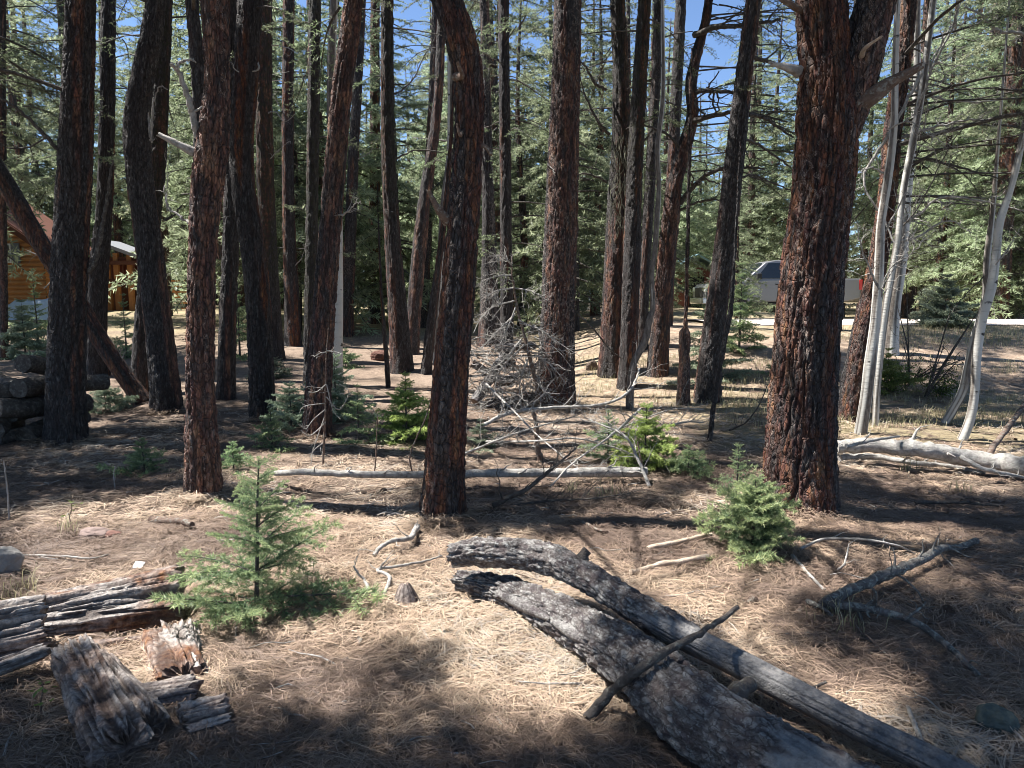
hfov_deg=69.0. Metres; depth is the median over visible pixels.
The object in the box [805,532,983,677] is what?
forked branch
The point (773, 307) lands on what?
conifer
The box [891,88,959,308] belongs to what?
conifer
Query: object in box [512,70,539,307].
conifer
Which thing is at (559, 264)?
conifer
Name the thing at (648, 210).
conifer
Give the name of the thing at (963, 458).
dead branch
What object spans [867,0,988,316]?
conifer
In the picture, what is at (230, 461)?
fir sapling
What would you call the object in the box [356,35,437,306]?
conifer
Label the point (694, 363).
fir sapling
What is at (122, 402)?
fir sapling
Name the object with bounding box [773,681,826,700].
stick
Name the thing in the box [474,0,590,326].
conifer
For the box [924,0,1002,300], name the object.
conifer
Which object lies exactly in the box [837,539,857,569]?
dead branch
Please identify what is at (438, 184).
conifer
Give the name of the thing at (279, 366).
fir sapling
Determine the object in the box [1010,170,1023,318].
conifer
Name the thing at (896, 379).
shrub
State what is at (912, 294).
conifer
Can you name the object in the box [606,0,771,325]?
conifer
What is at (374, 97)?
conifer
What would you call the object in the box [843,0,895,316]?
conifer
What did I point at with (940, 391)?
shrub
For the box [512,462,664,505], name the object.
dead branch
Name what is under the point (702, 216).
conifer
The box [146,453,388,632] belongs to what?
fir sapling
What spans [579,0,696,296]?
conifer
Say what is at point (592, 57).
conifer
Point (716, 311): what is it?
conifer
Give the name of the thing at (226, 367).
conifer
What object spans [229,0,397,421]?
conifer
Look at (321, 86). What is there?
conifer
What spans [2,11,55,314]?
conifer
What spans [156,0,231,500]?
conifer
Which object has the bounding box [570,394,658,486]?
dead branch
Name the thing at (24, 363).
firewood round
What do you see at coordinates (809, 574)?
dead branch
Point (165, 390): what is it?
conifer
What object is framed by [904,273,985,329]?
fir sapling
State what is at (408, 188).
conifer
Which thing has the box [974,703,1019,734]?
stone
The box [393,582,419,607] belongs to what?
stump
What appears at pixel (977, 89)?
conifer
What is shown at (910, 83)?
conifer
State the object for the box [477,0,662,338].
conifer
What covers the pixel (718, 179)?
conifer
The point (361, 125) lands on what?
conifer
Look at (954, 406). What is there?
aspen
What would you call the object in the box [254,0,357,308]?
conifer
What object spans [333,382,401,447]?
fir sapling
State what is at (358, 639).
twig litter
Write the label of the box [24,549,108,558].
stick
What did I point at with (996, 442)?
leaning pole
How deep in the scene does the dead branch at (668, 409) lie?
7.79 m
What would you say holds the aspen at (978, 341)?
on the ground at (370, 376)
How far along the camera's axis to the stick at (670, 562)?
4.39 m
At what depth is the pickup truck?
25.84 m
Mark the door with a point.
(695, 279)
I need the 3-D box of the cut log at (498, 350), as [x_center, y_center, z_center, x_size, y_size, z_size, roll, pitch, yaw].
[0.027,-0.543,11.010,0.740,0.143,0.126,-4,8,-33]
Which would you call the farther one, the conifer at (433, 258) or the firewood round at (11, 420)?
the conifer at (433, 258)
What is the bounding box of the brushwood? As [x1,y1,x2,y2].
[467,316,591,414]
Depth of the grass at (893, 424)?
10.93 m
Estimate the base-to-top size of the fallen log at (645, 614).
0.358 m
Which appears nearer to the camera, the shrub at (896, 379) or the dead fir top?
the dead fir top
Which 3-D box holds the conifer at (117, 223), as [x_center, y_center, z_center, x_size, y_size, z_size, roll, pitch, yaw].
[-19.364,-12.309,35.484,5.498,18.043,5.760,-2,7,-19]
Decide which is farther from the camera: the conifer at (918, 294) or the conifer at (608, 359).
the conifer at (918, 294)
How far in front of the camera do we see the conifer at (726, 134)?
38.74 m
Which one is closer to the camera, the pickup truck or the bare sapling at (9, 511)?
the bare sapling at (9, 511)
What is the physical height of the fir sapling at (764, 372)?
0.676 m
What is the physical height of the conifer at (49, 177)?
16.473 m
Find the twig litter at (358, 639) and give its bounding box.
[0,391,1023,767]
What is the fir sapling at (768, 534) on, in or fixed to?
on the ground at (370, 376)
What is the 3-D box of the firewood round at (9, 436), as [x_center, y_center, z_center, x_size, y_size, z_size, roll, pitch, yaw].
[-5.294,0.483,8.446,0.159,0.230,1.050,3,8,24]
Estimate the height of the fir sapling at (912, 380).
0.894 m
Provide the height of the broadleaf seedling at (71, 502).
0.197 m
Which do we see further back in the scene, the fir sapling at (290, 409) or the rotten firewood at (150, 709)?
the fir sapling at (290, 409)
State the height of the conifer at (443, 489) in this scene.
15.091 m
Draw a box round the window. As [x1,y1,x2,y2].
[7,244,11,262]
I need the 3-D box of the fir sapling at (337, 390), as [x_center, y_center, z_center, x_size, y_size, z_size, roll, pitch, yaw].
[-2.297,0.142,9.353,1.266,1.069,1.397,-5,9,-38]
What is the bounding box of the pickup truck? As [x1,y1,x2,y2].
[690,260,862,304]
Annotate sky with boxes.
[6,0,1002,289]
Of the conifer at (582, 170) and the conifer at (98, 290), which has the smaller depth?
the conifer at (98, 290)
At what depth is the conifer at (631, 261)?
11.65 m
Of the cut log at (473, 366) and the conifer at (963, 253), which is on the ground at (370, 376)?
the conifer at (963, 253)
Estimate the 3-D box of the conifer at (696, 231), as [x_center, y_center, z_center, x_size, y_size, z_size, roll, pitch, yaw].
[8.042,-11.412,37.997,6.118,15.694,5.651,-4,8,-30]
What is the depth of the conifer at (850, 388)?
9.18 m
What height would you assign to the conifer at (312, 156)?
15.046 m
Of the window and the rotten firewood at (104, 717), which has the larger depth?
the window
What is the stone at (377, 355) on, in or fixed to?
on the ground at (370, 376)
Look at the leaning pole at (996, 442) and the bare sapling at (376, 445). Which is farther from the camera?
the leaning pole at (996, 442)
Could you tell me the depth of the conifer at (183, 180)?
19.54 m
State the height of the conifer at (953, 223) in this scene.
13.029 m
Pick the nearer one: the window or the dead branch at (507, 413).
the dead branch at (507, 413)
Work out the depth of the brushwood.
10.32 m
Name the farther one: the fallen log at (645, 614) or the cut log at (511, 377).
the cut log at (511, 377)
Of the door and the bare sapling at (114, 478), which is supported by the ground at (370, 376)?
the bare sapling at (114, 478)
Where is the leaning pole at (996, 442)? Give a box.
[987,401,1023,453]
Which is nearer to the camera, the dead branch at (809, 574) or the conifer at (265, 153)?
the dead branch at (809, 574)
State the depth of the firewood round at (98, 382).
8.66 m
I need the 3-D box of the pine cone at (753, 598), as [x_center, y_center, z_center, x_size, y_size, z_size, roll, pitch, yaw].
[1.237,1.113,3.824,0.061,0.064,0.063,3,8,26]
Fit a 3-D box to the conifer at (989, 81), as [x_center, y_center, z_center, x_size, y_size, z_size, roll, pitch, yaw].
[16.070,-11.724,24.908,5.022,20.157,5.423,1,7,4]
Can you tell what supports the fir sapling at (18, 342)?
on the ground at (370, 376)
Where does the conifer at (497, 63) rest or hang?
on the ground at (370, 376)
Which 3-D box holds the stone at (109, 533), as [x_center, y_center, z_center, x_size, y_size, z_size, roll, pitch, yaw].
[-2.683,1.011,5.004,0.124,0.056,0.092,0,7,0]
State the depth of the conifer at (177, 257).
48.06 m
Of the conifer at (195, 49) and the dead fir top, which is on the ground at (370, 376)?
the conifer at (195, 49)
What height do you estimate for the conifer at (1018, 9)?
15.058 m
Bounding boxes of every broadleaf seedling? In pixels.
[27,680,56,715]
[60,500,82,524]
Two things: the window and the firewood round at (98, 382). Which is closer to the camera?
the firewood round at (98, 382)
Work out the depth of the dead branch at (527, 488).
5.57 m
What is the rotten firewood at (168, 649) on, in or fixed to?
on the ground at (370, 376)
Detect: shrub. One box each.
[881,351,926,393]
[901,353,970,397]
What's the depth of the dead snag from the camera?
10.75 m
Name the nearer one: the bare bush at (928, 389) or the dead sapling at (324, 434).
the dead sapling at (324, 434)
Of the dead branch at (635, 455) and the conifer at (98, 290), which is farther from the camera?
the conifer at (98, 290)
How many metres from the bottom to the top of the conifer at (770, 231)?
13.993 m
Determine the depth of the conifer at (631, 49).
47.92 m
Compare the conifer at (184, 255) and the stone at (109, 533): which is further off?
the conifer at (184, 255)
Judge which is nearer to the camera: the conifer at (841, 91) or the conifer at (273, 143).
the conifer at (841, 91)
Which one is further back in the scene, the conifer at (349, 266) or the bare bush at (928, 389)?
the conifer at (349, 266)
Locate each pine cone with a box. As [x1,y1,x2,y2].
[747,594,758,603]
[940,605,954,616]
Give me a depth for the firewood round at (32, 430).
8.08 m
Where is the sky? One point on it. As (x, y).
(694, 8)
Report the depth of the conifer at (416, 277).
16.45 m
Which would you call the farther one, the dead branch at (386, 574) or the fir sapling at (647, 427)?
the fir sapling at (647, 427)
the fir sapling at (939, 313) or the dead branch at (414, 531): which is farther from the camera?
the fir sapling at (939, 313)
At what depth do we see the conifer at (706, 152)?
47.99 m
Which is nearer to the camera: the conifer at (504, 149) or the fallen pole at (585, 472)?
the fallen pole at (585, 472)
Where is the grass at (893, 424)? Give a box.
[1,306,1023,633]
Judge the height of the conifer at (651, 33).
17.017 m
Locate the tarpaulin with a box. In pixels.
[8,298,47,319]
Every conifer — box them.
[0,0,118,447]
[0,0,129,359]
[0,0,178,375]
[0,36,121,138]
[0,59,59,112]
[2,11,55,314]
[6,0,26,118]
[6,0,57,213]
[6,0,60,219]
[6,0,94,297]
[6,0,127,279]
[6,16,50,210]
[6,204,14,318]
[42,41,59,208]
[45,113,113,282]
[54,0,134,256]
[88,58,178,293]
[92,0,192,315]
[93,73,179,289]
[96,0,303,391]
[108,0,184,414]
[108,0,305,314]
[123,0,201,218]
[127,2,217,306]
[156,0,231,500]
[161,15,305,311]
[168,18,279,302]
[169,227,218,304]
[171,71,187,288]
[174,0,238,400]
[179,0,306,360]
[185,0,203,146]
[215,0,369,331]
[216,0,414,335]
[216,53,304,301]
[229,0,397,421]
[239,0,368,346]
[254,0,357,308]
[261,0,368,385]
[279,1,385,285]
[294,10,362,265]
[296,0,472,438]
[302,68,366,306]
[304,0,477,327]
[304,0,488,373]
[320,1,368,249]
[323,0,427,323]
[327,0,422,336]
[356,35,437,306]
[359,85,369,147]
[375,0,493,328]
[381,2,480,305]
[383,0,480,299]
[386,120,480,314]
[394,20,498,354]
[397,60,423,244]
[399,0,538,286]
[399,0,595,307]
[401,0,550,346]
[414,0,600,367]
[414,21,446,185]
[417,0,492,522]
[420,81,453,374]
[433,161,481,295]
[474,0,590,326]
[475,0,603,317]
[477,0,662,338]
[478,0,535,263]
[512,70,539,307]
[517,0,717,378]
[520,0,623,406]
[527,0,703,390]
[531,63,603,301]
[532,0,677,315]
[578,58,606,286]
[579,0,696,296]
[580,0,611,134]
[580,0,736,349]
[589,12,644,195]
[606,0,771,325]
[629,0,853,377]
[631,0,695,305]
[641,56,649,233]
[641,122,703,308]
[642,20,712,297]
[660,1,715,267]
[676,98,716,267]
[681,121,717,266]
[690,82,719,244]
[691,2,793,311]
[692,110,720,259]
[693,0,797,403]
[693,160,774,318]
[701,1,792,262]
[708,69,750,265]
[708,142,721,242]
[740,0,875,278]
[740,4,848,312]
[760,0,923,518]
[778,86,848,271]
[837,0,1023,422]
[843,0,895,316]
[845,132,895,309]
[847,55,921,312]
[848,23,922,290]
[851,0,1023,232]
[853,0,981,318]
[855,5,953,302]
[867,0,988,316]
[886,1,965,316]
[886,3,980,316]
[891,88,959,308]
[899,0,1023,318]
[903,0,1023,318]
[907,3,1023,318]
[920,29,1023,318]
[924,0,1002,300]
[937,2,1006,221]
[941,82,1023,318]
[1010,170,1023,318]
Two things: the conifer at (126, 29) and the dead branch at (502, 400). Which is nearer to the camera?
the dead branch at (502, 400)
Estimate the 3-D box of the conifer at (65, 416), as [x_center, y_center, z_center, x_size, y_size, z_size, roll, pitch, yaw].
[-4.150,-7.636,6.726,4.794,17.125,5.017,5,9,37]
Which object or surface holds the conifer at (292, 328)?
on the ground at (370, 376)
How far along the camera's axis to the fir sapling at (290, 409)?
8.78 m
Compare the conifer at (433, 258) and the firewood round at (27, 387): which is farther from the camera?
the conifer at (433, 258)
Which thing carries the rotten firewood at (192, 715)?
on the ground at (370, 376)
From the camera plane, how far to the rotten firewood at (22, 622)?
3.33 m
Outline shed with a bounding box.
[674,254,710,307]
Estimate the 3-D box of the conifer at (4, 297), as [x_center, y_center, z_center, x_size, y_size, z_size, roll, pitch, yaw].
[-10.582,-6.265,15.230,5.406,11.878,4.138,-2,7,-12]
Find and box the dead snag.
[676,47,692,405]
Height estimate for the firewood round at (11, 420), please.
0.291 m
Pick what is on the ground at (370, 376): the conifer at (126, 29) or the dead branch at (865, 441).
the conifer at (126, 29)
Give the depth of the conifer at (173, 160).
22.14 m
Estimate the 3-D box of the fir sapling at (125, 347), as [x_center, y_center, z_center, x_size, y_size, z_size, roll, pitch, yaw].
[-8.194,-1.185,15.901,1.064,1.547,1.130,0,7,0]
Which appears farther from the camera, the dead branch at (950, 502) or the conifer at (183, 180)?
the conifer at (183, 180)
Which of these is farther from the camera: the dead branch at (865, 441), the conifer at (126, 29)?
the conifer at (126, 29)
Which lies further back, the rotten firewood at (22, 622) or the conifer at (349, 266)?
the conifer at (349, 266)
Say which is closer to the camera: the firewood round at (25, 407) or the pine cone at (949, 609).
the pine cone at (949, 609)
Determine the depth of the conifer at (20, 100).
37.81 m
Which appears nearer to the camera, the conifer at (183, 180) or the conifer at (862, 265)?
the conifer at (183, 180)
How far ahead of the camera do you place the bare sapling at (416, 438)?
6.51 m
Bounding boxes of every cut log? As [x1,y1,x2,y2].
[469,359,512,386]
[470,355,504,404]
[484,394,532,408]
[491,342,535,352]
[494,362,536,387]
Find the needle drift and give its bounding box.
[23,401,878,527]
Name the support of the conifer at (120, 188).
on the ground at (370, 376)
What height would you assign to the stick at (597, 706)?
0.399 m
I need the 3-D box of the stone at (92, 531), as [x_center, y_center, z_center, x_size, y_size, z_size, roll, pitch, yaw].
[-2.805,1.010,5.019,0.226,0.094,0.136,0,7,0]
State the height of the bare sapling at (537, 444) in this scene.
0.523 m
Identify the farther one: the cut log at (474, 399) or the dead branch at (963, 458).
the cut log at (474, 399)
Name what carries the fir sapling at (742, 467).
on the ground at (370, 376)
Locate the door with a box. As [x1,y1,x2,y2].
[689,276,703,307]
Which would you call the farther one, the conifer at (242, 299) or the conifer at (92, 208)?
the conifer at (92, 208)
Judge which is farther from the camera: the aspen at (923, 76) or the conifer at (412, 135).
the conifer at (412, 135)
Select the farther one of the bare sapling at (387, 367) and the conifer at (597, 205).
the conifer at (597, 205)
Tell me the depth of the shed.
35.67 m
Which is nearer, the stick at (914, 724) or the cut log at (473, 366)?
the stick at (914, 724)
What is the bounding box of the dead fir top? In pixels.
[472,240,580,411]
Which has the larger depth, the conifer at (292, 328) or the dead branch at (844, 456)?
the conifer at (292, 328)
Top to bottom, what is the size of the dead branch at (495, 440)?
0.689 m
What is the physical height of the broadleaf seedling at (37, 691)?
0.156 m
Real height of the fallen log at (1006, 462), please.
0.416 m
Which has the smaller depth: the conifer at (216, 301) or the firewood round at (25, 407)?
the firewood round at (25, 407)
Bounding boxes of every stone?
[0,546,24,576]
[78,527,108,538]
[104,530,120,537]
[370,350,389,360]
[586,360,597,370]
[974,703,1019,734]
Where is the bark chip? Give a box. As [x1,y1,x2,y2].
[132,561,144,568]
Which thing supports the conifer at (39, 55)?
on the ground at (370, 376)
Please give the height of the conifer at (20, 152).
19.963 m
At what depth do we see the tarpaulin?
23.89 m
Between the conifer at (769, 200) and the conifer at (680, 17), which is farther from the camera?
the conifer at (769, 200)
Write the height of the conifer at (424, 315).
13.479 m
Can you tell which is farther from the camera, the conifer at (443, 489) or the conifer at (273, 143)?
the conifer at (273, 143)
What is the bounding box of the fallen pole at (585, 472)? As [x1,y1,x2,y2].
[270,456,647,477]
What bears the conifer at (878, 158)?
on the ground at (370, 376)
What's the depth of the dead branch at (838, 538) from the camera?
4.54 m
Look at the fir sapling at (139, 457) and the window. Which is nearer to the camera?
the fir sapling at (139, 457)
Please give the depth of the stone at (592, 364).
13.65 m
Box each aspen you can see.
[327,0,343,400]
[433,56,452,361]
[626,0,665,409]
[848,0,961,434]
[856,0,985,427]
[884,0,920,355]
[940,0,1009,423]
[947,1,1023,440]
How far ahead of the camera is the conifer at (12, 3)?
18.04 m
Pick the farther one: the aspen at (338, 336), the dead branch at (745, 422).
the aspen at (338, 336)
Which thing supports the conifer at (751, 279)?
on the ground at (370, 376)
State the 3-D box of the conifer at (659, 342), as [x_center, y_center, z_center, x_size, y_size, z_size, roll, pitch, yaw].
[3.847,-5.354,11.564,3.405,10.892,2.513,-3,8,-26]
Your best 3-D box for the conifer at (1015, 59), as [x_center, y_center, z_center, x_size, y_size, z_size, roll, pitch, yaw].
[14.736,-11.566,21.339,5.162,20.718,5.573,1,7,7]
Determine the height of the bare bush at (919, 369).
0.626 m
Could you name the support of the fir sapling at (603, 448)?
on the ground at (370, 376)
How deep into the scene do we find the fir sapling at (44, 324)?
17.54 m
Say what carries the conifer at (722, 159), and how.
on the ground at (370, 376)
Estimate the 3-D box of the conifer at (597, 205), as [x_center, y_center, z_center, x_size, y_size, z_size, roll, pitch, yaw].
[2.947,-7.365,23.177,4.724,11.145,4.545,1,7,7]
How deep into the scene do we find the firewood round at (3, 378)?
8.38 m
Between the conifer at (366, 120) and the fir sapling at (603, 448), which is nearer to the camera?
the fir sapling at (603, 448)
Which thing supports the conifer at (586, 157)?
on the ground at (370, 376)
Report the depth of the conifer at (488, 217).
17.72 m
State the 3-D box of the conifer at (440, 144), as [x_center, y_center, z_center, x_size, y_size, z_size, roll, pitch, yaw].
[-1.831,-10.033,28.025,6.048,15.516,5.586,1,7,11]
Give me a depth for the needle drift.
5.61 m
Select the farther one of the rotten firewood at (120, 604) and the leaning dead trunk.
the leaning dead trunk
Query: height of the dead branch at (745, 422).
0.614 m
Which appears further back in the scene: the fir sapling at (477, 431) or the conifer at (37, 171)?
the conifer at (37, 171)
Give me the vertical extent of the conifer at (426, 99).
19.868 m
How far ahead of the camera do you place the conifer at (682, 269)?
26.98 m
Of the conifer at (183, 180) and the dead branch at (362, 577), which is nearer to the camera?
the dead branch at (362, 577)
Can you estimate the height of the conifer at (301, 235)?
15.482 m
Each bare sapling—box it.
[0,461,13,519]
[107,462,119,488]
[374,416,381,470]
[377,183,390,387]
[409,403,429,470]
[531,409,541,461]
[637,442,643,466]
[707,135,741,441]
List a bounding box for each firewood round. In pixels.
[0,372,16,382]
[0,374,110,397]
[0,394,93,418]
[0,412,90,444]
[0,420,25,437]
[7,396,41,422]
[9,375,45,397]
[14,354,45,374]
[15,418,43,442]
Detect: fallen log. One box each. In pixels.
[446,536,977,767]
[450,570,880,767]
[837,423,1023,475]
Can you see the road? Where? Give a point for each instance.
(766, 321)
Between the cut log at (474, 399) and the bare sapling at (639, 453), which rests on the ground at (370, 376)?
the bare sapling at (639, 453)
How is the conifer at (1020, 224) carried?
on the ground at (370, 376)
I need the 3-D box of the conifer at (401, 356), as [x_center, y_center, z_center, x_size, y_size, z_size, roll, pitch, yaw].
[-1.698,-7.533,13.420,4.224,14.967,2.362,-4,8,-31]
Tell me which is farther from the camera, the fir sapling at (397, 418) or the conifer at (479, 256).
the conifer at (479, 256)
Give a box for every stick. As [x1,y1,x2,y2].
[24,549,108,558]
[147,516,194,527]
[578,518,609,532]
[583,605,739,721]
[629,554,709,575]
[646,533,712,549]
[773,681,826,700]
[906,705,922,739]
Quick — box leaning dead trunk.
[0,157,148,404]
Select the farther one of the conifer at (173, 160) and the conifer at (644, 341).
the conifer at (173, 160)
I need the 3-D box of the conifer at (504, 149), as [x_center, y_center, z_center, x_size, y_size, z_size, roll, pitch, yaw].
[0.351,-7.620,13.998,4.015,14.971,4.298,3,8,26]
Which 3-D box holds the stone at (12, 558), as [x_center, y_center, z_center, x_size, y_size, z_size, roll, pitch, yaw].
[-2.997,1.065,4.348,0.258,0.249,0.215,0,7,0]
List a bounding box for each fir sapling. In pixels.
[0,298,46,360]
[19,268,47,349]
[89,386,138,414]
[95,438,177,477]
[108,293,132,358]
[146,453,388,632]
[221,440,253,475]
[236,275,247,361]
[244,356,293,379]
[245,408,298,452]
[253,380,343,436]
[285,353,386,425]
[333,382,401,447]
[343,347,364,368]
[361,371,430,449]
[467,418,512,454]
[577,410,632,460]
[603,402,679,477]
[661,444,716,480]
[665,278,754,388]
[691,474,805,569]
[707,443,786,510]
[726,259,769,355]
[756,354,772,379]
[873,347,926,396]
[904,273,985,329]
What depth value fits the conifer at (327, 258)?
8.00 m
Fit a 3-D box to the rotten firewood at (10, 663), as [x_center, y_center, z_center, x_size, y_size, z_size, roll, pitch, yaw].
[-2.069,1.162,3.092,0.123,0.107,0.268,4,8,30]
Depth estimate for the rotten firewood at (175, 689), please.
2.92 m
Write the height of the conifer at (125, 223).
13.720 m
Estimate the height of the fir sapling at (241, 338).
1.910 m
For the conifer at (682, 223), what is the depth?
31.50 m
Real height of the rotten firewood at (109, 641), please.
0.061 m
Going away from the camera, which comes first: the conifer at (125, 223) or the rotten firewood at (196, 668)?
the rotten firewood at (196, 668)
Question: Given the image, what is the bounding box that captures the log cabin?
[7,204,186,310]
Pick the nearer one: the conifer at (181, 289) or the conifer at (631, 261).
the conifer at (631, 261)
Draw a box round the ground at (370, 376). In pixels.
[0,294,1023,767]
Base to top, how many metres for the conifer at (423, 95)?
14.320 m
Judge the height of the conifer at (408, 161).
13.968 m
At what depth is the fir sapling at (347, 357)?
14.85 m
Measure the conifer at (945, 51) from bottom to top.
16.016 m
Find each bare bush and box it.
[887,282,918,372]
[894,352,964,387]
[914,301,991,397]
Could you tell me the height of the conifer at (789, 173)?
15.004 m
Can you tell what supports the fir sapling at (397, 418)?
on the ground at (370, 376)
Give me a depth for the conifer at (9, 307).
23.27 m
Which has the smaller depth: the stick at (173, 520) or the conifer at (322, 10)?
the stick at (173, 520)
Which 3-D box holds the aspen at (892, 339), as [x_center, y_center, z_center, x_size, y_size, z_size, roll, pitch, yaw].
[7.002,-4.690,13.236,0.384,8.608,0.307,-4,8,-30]
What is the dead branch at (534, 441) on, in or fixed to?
on the ground at (370, 376)
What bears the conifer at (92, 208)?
on the ground at (370, 376)
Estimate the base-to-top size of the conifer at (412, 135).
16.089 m
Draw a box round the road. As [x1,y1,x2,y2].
[693,318,1023,325]
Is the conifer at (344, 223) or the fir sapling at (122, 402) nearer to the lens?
the fir sapling at (122, 402)
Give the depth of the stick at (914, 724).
2.68 m
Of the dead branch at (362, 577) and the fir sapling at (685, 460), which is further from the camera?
the fir sapling at (685, 460)
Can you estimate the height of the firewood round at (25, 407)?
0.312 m
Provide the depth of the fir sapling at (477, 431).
7.77 m
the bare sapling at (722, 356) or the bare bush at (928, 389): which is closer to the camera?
the bare sapling at (722, 356)
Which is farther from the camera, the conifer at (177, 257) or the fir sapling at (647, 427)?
the conifer at (177, 257)
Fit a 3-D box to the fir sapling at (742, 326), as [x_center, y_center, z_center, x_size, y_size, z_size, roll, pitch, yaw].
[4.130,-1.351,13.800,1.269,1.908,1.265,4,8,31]
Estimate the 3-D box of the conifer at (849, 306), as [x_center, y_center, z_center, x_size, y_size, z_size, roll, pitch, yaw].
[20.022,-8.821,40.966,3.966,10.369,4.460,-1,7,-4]
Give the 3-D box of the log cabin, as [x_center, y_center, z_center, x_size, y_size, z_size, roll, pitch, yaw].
[-18.461,-5.161,28.739,11.243,5.440,5.500,0,7,0]
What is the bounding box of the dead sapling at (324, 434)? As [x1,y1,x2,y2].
[298,328,350,464]
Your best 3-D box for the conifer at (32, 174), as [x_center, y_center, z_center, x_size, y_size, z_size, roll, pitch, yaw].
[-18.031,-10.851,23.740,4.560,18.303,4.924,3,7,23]
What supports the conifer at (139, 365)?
on the ground at (370, 376)
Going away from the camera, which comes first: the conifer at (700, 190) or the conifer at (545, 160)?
the conifer at (545, 160)
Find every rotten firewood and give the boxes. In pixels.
[0,594,50,657]
[0,643,49,675]
[42,565,186,636]
[50,632,156,767]
[93,636,141,649]
[97,647,170,735]
[138,674,203,711]
[140,619,206,680]
[171,692,235,743]
[185,618,210,677]
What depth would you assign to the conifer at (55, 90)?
65.83 m
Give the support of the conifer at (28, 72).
on the ground at (370, 376)
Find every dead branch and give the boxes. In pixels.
[353,547,370,590]
[360,521,419,556]
[367,549,441,597]
[465,384,604,454]
[468,383,622,467]
[476,336,677,428]
[482,414,668,470]
[489,407,595,507]
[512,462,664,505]
[535,398,673,486]
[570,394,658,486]
[595,378,715,441]
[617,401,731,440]
[729,384,767,430]
[790,554,825,589]
[799,532,915,554]
[837,453,985,473]
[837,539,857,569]
[845,434,899,447]
[914,497,998,506]
[958,455,1023,478]
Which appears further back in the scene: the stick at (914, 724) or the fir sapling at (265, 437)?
the fir sapling at (265, 437)
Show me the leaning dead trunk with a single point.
(119, 368)
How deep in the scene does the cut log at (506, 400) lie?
10.60 m
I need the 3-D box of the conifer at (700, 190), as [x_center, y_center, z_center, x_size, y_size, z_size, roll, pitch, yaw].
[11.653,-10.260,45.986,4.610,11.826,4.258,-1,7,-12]
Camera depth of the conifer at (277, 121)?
19.82 m
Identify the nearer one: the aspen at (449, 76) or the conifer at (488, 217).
the aspen at (449, 76)
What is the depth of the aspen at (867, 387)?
8.29 m
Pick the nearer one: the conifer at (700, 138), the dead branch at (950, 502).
the dead branch at (950, 502)

